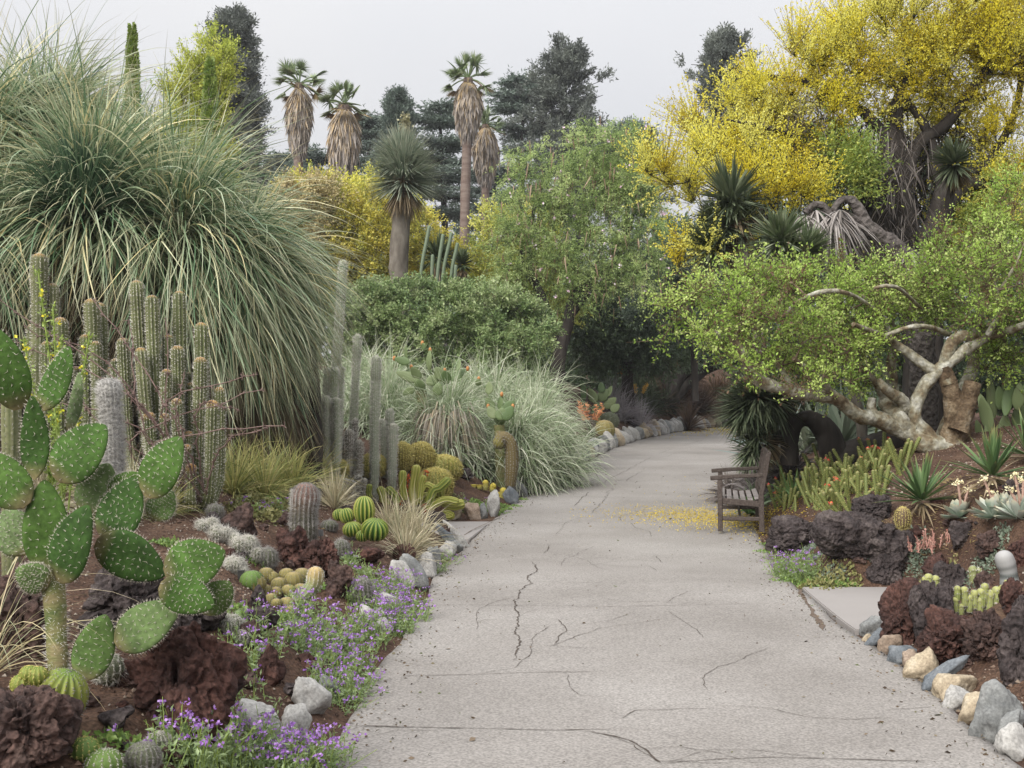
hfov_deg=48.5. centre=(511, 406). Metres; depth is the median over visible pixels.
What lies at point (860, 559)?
lava stone
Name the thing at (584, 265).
distant tree
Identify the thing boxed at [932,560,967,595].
lava rock
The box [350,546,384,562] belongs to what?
lava rock
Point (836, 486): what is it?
pencil cactus
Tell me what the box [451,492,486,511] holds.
verbena
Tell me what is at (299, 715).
kerb stone
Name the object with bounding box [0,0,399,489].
ornamental grass
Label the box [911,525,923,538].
lava rock
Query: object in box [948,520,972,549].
lava rock
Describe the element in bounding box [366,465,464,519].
lime cactus
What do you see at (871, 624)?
kerb stone
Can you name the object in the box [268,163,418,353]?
shrub
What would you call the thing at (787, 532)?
lava rock
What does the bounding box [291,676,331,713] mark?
kerb stone
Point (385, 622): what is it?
kerb stone
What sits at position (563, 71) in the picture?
conifer
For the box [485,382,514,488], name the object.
paddle cactus
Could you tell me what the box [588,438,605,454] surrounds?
kerb stone
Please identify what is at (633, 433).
kerb stone
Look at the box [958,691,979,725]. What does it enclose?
kerb stone
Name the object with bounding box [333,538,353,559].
ball cactus
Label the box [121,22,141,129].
bloom spire
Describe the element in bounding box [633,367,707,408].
dark bush
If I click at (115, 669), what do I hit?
ball cactus
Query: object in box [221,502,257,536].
lava rock
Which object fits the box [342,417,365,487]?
silver column cactus
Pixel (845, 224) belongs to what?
arching yucca
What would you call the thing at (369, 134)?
conifer
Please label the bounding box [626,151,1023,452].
gnarled tree
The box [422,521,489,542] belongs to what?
side pavement
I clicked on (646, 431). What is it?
kerb stone
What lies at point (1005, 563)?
white garden lamp
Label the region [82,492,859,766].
weeds
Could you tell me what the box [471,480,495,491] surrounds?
finger cactus
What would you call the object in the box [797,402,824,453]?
pale agave
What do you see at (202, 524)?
spiny cactus
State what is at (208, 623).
lava rock
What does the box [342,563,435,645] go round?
verbena
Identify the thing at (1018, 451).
spiky rosette
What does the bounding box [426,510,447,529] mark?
lava rock
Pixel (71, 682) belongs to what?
barrel cactus
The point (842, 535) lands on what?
lava rock
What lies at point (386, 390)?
grass mound
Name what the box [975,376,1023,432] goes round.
paddle cactus
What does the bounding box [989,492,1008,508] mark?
chalk rosette
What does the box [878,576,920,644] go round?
lava rock
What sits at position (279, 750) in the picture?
verbena
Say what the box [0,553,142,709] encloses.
grass tuft
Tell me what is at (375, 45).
sky
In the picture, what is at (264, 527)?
lava stone
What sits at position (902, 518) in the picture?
ball cactus
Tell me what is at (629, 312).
blue leaved tree
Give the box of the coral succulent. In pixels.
[907,528,950,554]
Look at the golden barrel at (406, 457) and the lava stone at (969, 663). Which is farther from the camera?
the golden barrel at (406, 457)
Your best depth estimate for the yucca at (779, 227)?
15.22 m
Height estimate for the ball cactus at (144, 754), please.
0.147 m
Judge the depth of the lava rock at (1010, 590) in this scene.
6.90 m
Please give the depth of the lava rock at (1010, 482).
9.24 m
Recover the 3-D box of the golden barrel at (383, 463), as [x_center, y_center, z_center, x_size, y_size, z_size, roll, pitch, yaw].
[-1.958,0.837,16.060,0.487,0.437,0.484,0,0,0]
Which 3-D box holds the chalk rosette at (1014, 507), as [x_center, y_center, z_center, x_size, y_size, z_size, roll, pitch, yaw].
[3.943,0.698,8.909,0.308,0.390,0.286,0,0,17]
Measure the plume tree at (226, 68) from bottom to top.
7.476 m
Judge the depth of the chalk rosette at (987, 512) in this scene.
9.29 m
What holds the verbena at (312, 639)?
on the ground at (292, 661)
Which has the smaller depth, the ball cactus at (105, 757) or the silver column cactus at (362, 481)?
the ball cactus at (105, 757)
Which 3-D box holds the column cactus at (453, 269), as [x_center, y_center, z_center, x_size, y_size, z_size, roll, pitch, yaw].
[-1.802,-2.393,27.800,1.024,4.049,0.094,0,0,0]
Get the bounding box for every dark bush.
[612,370,687,420]
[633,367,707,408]
[651,370,726,430]
[670,361,732,414]
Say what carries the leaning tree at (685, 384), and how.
on the ground at (292, 661)
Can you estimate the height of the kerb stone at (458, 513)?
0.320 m
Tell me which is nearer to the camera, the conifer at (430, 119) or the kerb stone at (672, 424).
the kerb stone at (672, 424)
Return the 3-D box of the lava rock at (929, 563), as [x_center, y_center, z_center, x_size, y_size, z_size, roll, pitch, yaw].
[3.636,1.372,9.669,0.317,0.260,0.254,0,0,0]
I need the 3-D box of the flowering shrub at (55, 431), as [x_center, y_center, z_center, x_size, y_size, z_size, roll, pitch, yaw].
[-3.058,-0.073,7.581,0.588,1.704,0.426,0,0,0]
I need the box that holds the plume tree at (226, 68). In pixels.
[145,14,249,206]
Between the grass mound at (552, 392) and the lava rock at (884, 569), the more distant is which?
the grass mound at (552, 392)
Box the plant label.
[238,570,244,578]
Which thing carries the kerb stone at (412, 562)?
on the ground at (292, 661)
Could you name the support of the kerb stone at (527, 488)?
on the ground at (292, 661)
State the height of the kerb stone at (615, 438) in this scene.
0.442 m
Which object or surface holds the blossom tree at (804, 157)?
on the ground at (292, 661)
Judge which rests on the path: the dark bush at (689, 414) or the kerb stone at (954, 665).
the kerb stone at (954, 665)
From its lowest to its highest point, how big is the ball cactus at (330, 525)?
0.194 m
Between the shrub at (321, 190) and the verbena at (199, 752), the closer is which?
the verbena at (199, 752)
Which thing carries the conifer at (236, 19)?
on the ground at (292, 661)
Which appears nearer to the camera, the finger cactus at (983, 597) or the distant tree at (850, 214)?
the finger cactus at (983, 597)
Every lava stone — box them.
[86,692,100,706]
[97,704,134,728]
[115,668,134,688]
[115,700,128,707]
[119,741,128,749]
[225,548,234,554]
[238,551,247,558]
[244,671,257,688]
[258,523,268,531]
[283,682,294,695]
[284,560,293,568]
[299,652,316,669]
[310,608,321,616]
[317,659,332,674]
[853,555,866,563]
[929,500,943,504]
[942,518,951,526]
[963,657,972,668]
[994,485,1005,493]
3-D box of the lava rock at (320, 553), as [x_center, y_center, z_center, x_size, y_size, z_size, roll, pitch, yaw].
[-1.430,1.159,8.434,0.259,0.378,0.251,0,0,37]
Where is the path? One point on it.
(549, 699)
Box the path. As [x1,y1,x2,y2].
[328,426,1022,767]
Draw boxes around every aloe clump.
[577,400,604,438]
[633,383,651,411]
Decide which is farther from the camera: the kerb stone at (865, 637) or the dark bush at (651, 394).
the dark bush at (651, 394)
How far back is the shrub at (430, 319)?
23.81 m
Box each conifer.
[196,2,282,197]
[244,142,362,207]
[354,83,436,248]
[354,103,382,340]
[414,95,479,362]
[447,165,543,253]
[483,65,554,209]
[498,30,631,277]
[597,114,681,224]
[673,21,762,155]
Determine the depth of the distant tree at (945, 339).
53.84 m
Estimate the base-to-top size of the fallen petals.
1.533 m
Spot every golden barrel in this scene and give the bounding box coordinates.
[340,459,349,477]
[362,453,387,478]
[397,440,415,470]
[410,440,436,472]
[419,466,456,495]
[431,453,463,481]
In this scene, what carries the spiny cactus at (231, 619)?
on the ground at (292, 661)
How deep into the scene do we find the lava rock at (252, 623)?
6.13 m
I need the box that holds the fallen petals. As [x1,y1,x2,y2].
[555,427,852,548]
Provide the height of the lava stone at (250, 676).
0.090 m
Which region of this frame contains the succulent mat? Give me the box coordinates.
[221,492,957,589]
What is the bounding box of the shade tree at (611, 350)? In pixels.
[551,214,721,425]
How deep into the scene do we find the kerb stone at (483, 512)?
15.53 m
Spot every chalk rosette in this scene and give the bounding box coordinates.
[941,476,975,518]
[968,474,1005,519]
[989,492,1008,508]
[994,471,1023,519]
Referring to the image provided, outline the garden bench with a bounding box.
[710,447,770,531]
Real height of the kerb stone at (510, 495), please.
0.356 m
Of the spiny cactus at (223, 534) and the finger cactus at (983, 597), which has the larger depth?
the spiny cactus at (223, 534)
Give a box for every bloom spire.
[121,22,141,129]
[199,55,220,175]
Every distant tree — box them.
[408,224,480,310]
[537,246,610,356]
[734,181,867,321]
[793,153,992,333]
[896,159,1021,373]
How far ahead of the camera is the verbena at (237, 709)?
5.04 m
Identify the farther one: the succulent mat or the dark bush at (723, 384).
the dark bush at (723, 384)
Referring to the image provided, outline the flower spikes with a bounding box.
[398,467,428,515]
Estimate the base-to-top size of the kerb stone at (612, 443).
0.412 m
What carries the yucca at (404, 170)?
on the ground at (292, 661)
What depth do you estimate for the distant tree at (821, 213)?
56.52 m
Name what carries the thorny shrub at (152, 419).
on the ground at (292, 661)
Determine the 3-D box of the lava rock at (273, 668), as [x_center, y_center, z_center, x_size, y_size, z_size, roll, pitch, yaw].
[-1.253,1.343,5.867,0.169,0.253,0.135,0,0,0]
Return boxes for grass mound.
[297,325,428,412]
[321,326,454,447]
[362,339,537,491]
[422,337,596,480]
[461,372,599,496]
[476,359,621,490]
[478,340,631,474]
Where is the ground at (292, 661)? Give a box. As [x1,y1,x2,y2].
[0,363,1023,767]
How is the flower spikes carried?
on the ground at (292, 661)
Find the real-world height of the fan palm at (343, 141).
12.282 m
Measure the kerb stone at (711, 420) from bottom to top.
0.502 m
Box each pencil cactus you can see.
[767,460,830,511]
[801,443,894,505]
[805,474,870,511]
[857,428,920,475]
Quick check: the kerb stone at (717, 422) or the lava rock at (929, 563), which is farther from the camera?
the kerb stone at (717, 422)
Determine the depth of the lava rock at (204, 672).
4.58 m
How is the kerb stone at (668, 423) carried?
on the ground at (292, 661)
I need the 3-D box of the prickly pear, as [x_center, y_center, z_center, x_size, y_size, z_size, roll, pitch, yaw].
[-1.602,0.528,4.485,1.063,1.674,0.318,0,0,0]
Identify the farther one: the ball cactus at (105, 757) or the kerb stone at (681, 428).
the kerb stone at (681, 428)
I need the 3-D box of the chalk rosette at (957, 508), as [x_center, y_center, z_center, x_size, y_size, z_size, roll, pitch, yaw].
[3.906,0.797,9.946,0.291,0.383,0.389,0,0,-16]
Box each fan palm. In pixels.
[270,57,328,177]
[317,79,371,331]
[441,50,494,361]
[471,103,506,275]
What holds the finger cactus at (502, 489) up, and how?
on the ground at (292, 661)
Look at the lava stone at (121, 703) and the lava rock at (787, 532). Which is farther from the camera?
the lava rock at (787, 532)
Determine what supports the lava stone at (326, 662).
on the ground at (292, 661)
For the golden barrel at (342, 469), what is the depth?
15.68 m
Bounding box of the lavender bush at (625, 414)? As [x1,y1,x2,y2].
[589,376,668,437]
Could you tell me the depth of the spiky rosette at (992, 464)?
9.75 m
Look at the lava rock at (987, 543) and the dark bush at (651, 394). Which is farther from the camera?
the dark bush at (651, 394)
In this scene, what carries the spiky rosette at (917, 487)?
on the ground at (292, 661)
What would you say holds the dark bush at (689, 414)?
on the ground at (292, 661)
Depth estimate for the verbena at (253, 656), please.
6.04 m
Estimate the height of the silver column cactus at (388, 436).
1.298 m
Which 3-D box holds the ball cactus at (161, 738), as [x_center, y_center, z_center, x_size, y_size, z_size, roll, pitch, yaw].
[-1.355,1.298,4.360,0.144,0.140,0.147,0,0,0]
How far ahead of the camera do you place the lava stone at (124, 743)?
4.25 m
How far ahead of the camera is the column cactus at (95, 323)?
10.13 m
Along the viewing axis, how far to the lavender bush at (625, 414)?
35.60 m
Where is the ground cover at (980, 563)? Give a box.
[788,520,1013,588]
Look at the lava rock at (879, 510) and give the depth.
10.84 m
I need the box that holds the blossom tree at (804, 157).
[613,0,1023,397]
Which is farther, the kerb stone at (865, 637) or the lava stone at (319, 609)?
the kerb stone at (865, 637)
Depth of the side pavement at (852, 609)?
9.15 m
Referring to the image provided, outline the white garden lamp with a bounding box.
[994,550,1018,584]
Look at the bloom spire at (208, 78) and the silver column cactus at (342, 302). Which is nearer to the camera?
the silver column cactus at (342, 302)
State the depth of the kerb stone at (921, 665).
6.65 m
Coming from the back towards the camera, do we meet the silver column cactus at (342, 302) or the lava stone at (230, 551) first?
the silver column cactus at (342, 302)
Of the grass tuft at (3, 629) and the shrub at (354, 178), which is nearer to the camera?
the grass tuft at (3, 629)
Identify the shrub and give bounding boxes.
[0,296,285,504]
[14,265,94,511]
[264,163,359,264]
[267,159,439,322]
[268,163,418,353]
[310,270,567,404]
[390,198,478,348]
[449,183,597,332]
[530,343,621,395]
[699,461,747,503]
[712,433,817,503]
[741,306,901,416]
[823,296,1022,415]
[969,246,1023,388]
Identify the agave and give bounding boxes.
[415,228,476,352]
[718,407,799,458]
[797,378,883,441]
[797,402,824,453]
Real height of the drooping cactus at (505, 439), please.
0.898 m
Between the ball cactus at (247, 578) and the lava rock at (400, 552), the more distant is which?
the lava rock at (400, 552)
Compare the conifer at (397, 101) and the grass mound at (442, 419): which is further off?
the conifer at (397, 101)
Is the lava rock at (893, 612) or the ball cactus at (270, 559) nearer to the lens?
the lava rock at (893, 612)
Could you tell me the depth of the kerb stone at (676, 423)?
39.06 m
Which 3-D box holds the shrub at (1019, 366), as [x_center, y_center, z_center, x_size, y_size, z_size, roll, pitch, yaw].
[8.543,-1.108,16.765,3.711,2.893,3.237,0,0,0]
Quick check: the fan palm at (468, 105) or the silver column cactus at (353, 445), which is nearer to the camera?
the silver column cactus at (353, 445)
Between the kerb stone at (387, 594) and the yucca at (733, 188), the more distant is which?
the yucca at (733, 188)
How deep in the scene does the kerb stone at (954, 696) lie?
6.03 m
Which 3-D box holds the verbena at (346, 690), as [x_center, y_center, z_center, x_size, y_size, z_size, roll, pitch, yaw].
[-0.929,1.498,6.334,0.524,0.340,0.895,0,0,0]
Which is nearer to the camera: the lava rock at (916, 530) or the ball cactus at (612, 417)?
the lava rock at (916, 530)
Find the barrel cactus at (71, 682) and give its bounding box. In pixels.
[8,665,89,715]
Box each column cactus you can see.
[0,404,22,575]
[25,252,69,483]
[73,298,109,425]
[104,280,226,511]
[321,364,346,488]
[329,260,348,367]
[331,472,368,501]
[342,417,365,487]
[348,333,363,433]
[367,355,382,503]
[379,408,399,496]
[418,225,458,366]
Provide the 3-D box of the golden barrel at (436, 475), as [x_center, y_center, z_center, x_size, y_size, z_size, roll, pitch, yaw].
[-1.079,1.098,15.997,0.603,0.547,0.609,0,0,0]
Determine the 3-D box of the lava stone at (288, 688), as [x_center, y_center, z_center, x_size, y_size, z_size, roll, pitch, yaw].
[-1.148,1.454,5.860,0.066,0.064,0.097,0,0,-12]
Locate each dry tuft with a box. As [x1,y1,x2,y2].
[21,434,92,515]
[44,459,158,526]
[71,443,200,517]
[307,460,375,509]
[367,473,463,565]
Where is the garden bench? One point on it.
(756, 492)
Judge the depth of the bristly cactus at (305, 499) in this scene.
9.64 m
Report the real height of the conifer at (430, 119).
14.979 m
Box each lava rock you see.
[0,562,46,658]
[0,684,83,767]
[77,568,180,631]
[124,621,247,744]
[161,739,183,760]
[180,611,226,631]
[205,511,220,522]
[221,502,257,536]
[240,619,261,648]
[246,606,279,630]
[248,584,266,607]
[256,643,286,685]
[276,511,289,527]
[276,525,308,567]
[298,537,339,577]
[325,559,352,598]
[339,505,352,509]
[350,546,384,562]
[392,541,415,559]
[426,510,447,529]
[438,523,449,543]
[461,468,473,479]
[765,515,812,560]
[810,509,915,562]
[851,494,891,520]
[866,550,905,585]
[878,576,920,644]
[906,529,913,539]
[907,580,954,638]
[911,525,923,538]
[914,604,966,664]
[921,552,948,575]
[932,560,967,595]
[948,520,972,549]
[958,608,1001,662]
[973,570,994,587]
[975,529,1001,559]
[996,594,1023,686]
[998,577,1023,614]
[1001,477,1021,495]
[1007,537,1023,567]
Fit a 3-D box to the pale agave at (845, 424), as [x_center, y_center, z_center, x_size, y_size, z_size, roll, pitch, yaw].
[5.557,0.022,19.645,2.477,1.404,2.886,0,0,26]
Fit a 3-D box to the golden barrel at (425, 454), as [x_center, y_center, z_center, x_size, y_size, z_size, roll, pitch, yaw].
[-1.336,0.760,16.680,0.511,0.542,0.507,0,0,0]
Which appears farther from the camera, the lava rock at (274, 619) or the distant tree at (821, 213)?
the distant tree at (821, 213)
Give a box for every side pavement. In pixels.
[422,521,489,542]
[802,587,886,634]
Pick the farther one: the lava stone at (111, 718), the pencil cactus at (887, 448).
the pencil cactus at (887, 448)
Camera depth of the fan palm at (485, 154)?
53.66 m
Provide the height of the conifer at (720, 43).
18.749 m
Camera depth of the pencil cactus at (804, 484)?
14.40 m
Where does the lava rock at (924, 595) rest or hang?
on the ground at (292, 661)
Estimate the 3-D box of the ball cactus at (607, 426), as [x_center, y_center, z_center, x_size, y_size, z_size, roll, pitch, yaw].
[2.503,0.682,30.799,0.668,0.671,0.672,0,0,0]
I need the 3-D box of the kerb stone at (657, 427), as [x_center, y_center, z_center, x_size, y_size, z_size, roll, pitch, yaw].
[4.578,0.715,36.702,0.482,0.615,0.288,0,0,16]
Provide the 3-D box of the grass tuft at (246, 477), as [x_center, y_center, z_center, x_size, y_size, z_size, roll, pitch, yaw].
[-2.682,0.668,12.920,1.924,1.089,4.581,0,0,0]
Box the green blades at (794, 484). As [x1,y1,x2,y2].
[754,462,809,499]
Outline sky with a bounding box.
[0,0,1023,358]
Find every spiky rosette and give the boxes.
[874,452,957,525]
[939,422,1023,500]
[982,409,1023,470]
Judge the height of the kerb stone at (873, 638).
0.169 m
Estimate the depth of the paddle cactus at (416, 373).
18.41 m
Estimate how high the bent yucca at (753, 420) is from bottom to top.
1.912 m
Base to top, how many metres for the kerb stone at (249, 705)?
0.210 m
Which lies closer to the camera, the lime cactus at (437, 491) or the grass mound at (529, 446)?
the lime cactus at (437, 491)
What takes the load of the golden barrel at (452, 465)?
on the ground at (292, 661)
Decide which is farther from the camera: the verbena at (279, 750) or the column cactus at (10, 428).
the column cactus at (10, 428)
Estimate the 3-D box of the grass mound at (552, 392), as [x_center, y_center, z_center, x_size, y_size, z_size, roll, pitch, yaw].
[0.506,0.383,23.252,3.791,3.639,4.187,0,0,-22]
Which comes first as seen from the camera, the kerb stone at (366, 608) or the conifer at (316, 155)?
the kerb stone at (366, 608)
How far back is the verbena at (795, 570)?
10.48 m
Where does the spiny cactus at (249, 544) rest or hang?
on the ground at (292, 661)
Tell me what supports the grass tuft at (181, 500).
on the ground at (292, 661)
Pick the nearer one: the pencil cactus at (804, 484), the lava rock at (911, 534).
the lava rock at (911, 534)
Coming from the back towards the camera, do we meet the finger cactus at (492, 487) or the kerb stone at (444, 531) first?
the finger cactus at (492, 487)
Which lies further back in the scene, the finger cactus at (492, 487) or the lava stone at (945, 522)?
the finger cactus at (492, 487)
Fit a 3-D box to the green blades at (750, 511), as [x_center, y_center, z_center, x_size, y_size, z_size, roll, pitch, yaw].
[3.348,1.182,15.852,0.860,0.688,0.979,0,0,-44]
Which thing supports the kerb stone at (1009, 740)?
on the ground at (292, 661)
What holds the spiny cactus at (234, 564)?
on the ground at (292, 661)
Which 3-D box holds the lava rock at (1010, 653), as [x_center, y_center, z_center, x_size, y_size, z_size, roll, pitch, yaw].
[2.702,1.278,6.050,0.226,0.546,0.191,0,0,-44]
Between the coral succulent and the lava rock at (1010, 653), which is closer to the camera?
the lava rock at (1010, 653)
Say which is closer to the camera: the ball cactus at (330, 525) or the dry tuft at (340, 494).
the ball cactus at (330, 525)
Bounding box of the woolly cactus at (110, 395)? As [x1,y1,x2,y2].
[91,374,130,474]
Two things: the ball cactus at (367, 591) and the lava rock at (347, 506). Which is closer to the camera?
the ball cactus at (367, 591)
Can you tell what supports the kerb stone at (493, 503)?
on the ground at (292, 661)
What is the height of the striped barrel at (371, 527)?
0.411 m
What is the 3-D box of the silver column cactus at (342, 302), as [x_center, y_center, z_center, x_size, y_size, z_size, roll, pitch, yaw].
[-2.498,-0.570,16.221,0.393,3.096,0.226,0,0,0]
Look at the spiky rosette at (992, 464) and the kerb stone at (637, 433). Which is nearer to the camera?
the spiky rosette at (992, 464)
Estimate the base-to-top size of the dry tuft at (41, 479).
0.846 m
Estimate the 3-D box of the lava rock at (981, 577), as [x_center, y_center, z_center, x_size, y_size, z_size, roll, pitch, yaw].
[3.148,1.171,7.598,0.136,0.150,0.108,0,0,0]
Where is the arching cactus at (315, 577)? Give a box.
[292,566,324,605]
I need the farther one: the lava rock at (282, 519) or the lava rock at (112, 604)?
the lava rock at (282, 519)
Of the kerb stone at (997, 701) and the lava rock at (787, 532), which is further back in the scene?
the lava rock at (787, 532)
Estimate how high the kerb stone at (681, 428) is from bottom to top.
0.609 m
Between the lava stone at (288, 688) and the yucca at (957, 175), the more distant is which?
the yucca at (957, 175)
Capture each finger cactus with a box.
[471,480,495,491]
[498,487,505,498]
[922,573,940,584]
[953,577,1007,614]
[965,566,981,582]
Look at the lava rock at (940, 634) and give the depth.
6.73 m
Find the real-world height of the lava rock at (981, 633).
0.374 m
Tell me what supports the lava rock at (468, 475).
on the ground at (292, 661)
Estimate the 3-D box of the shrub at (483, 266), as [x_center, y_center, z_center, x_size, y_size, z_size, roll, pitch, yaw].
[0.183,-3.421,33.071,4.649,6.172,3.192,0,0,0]
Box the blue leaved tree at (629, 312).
[614,224,727,400]
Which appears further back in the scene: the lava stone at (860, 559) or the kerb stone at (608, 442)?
the kerb stone at (608, 442)
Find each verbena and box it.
[107,697,266,767]
[214,592,291,713]
[222,708,376,767]
[226,692,264,740]
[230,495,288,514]
[267,584,391,677]
[303,641,388,715]
[339,540,386,580]
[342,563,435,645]
[437,549,465,573]
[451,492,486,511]
[760,541,829,583]
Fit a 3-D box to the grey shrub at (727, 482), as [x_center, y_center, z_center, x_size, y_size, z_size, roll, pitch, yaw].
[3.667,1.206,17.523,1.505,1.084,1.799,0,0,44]
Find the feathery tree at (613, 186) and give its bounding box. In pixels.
[473,113,681,410]
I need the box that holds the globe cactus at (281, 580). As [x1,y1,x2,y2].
[252,567,308,616]
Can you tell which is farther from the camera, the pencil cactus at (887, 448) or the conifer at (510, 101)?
the conifer at (510, 101)
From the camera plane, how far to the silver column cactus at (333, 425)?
15.27 m
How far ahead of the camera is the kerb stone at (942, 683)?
6.20 m
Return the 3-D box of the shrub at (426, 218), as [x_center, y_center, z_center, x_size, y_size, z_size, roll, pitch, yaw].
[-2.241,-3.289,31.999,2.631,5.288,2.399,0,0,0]
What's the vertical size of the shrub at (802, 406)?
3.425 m
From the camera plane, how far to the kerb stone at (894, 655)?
7.08 m
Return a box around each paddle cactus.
[393,341,481,415]
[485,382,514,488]
[580,381,619,422]
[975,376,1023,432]
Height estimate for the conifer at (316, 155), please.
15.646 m
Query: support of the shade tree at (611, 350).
on the ground at (292, 661)
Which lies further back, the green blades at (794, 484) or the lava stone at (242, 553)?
the green blades at (794, 484)
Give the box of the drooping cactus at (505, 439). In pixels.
[492,430,519,486]
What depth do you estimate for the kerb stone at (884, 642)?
7.38 m
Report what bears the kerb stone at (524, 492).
on the ground at (292, 661)
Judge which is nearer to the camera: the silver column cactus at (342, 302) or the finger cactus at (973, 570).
the finger cactus at (973, 570)
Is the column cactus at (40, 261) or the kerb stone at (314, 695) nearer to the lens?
the kerb stone at (314, 695)
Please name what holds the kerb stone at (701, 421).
on the ground at (292, 661)
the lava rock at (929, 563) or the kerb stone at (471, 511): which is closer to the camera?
the lava rock at (929, 563)
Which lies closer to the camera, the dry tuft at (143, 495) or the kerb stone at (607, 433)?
the dry tuft at (143, 495)
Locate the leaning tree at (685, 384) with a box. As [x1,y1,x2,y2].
[645,211,817,416]
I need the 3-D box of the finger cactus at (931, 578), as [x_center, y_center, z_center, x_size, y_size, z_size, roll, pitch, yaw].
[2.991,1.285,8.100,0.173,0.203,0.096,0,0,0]
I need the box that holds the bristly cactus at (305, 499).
[286,481,322,542]
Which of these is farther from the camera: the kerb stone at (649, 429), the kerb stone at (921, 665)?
the kerb stone at (649, 429)
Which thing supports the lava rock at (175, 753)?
on the ground at (292, 661)
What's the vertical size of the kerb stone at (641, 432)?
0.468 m
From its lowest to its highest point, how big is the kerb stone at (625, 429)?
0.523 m
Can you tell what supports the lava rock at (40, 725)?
on the ground at (292, 661)
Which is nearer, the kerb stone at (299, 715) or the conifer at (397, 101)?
the kerb stone at (299, 715)
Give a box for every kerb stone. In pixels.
[236,698,281,739]
[281,703,311,739]
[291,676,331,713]
[318,674,338,696]
[359,604,379,624]
[375,617,389,632]
[381,592,398,607]
[389,560,414,589]
[399,553,428,590]
[418,551,436,578]
[427,546,441,570]
[435,522,454,540]
[439,540,456,558]
[442,520,469,548]
[451,509,461,519]
[451,540,462,552]
[463,502,480,519]
[480,503,487,518]
[487,490,499,516]
[502,486,518,504]
[512,480,527,497]
[522,479,532,492]
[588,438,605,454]
[598,435,610,450]
[603,431,615,447]
[607,436,613,449]
[613,433,617,446]
[615,428,624,445]
[620,430,630,443]
[622,426,633,442]
[628,426,640,440]
[628,428,635,440]
[635,426,644,438]
[639,422,652,437]
[641,427,648,438]
[647,424,657,436]
[649,419,660,435]
[657,421,666,434]
[658,419,669,433]
[664,420,671,432]
[667,420,674,432]
[670,418,683,431]
[672,421,679,431]
[693,416,704,428]
[706,416,715,427]
[711,414,721,425]
[859,615,881,636]
[861,633,870,641]
[864,627,881,646]
[877,634,902,654]
[886,645,916,666]
[902,646,938,681]
[902,649,916,666]
[921,655,969,690]
[931,673,978,700]
[941,684,969,711]
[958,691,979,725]
[968,679,1023,743]
[993,722,1023,761]
[996,708,1020,732]
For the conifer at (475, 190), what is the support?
on the ground at (292, 661)
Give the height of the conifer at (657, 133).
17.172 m
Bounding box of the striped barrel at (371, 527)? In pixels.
[332,496,388,541]
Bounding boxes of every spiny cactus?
[192,513,222,531]
[204,522,240,545]
[217,612,250,646]
[222,553,250,574]
[228,531,263,563]
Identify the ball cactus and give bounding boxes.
[68,736,100,762]
[82,747,125,767]
[92,651,128,687]
[122,740,163,767]
[145,729,173,758]
[203,502,227,517]
[239,570,263,589]
[257,544,280,569]
[320,518,340,532]
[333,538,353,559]
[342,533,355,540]
[349,575,376,608]
[593,420,614,435]
[600,411,619,427]
[893,506,912,530]
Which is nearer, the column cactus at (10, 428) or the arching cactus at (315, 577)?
the column cactus at (10, 428)
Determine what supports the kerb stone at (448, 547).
on the ground at (292, 661)
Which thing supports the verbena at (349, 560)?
on the ground at (292, 661)
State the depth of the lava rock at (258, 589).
6.84 m
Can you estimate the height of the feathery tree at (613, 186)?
8.120 m
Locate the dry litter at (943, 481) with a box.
[181,465,1007,578]
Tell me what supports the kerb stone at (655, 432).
on the ground at (292, 661)
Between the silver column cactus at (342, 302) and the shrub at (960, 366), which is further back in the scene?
the shrub at (960, 366)
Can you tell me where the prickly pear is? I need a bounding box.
[0,330,237,680]
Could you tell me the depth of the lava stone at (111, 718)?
4.35 m
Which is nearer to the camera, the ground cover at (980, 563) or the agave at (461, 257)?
the ground cover at (980, 563)
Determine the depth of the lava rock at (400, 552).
10.59 m
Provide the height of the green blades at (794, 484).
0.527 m
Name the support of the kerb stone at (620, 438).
on the ground at (292, 661)
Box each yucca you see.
[358,111,453,314]
[680,145,778,496]
[705,358,904,479]
[736,199,867,436]
[764,195,939,430]
[924,133,983,425]
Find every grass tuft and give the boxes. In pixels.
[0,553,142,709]
[144,467,208,517]
[222,423,371,504]
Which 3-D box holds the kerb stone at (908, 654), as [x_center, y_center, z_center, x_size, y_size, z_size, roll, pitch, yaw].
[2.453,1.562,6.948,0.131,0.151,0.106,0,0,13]
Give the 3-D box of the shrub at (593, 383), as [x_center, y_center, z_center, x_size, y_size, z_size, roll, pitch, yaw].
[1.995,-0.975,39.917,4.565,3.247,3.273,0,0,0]

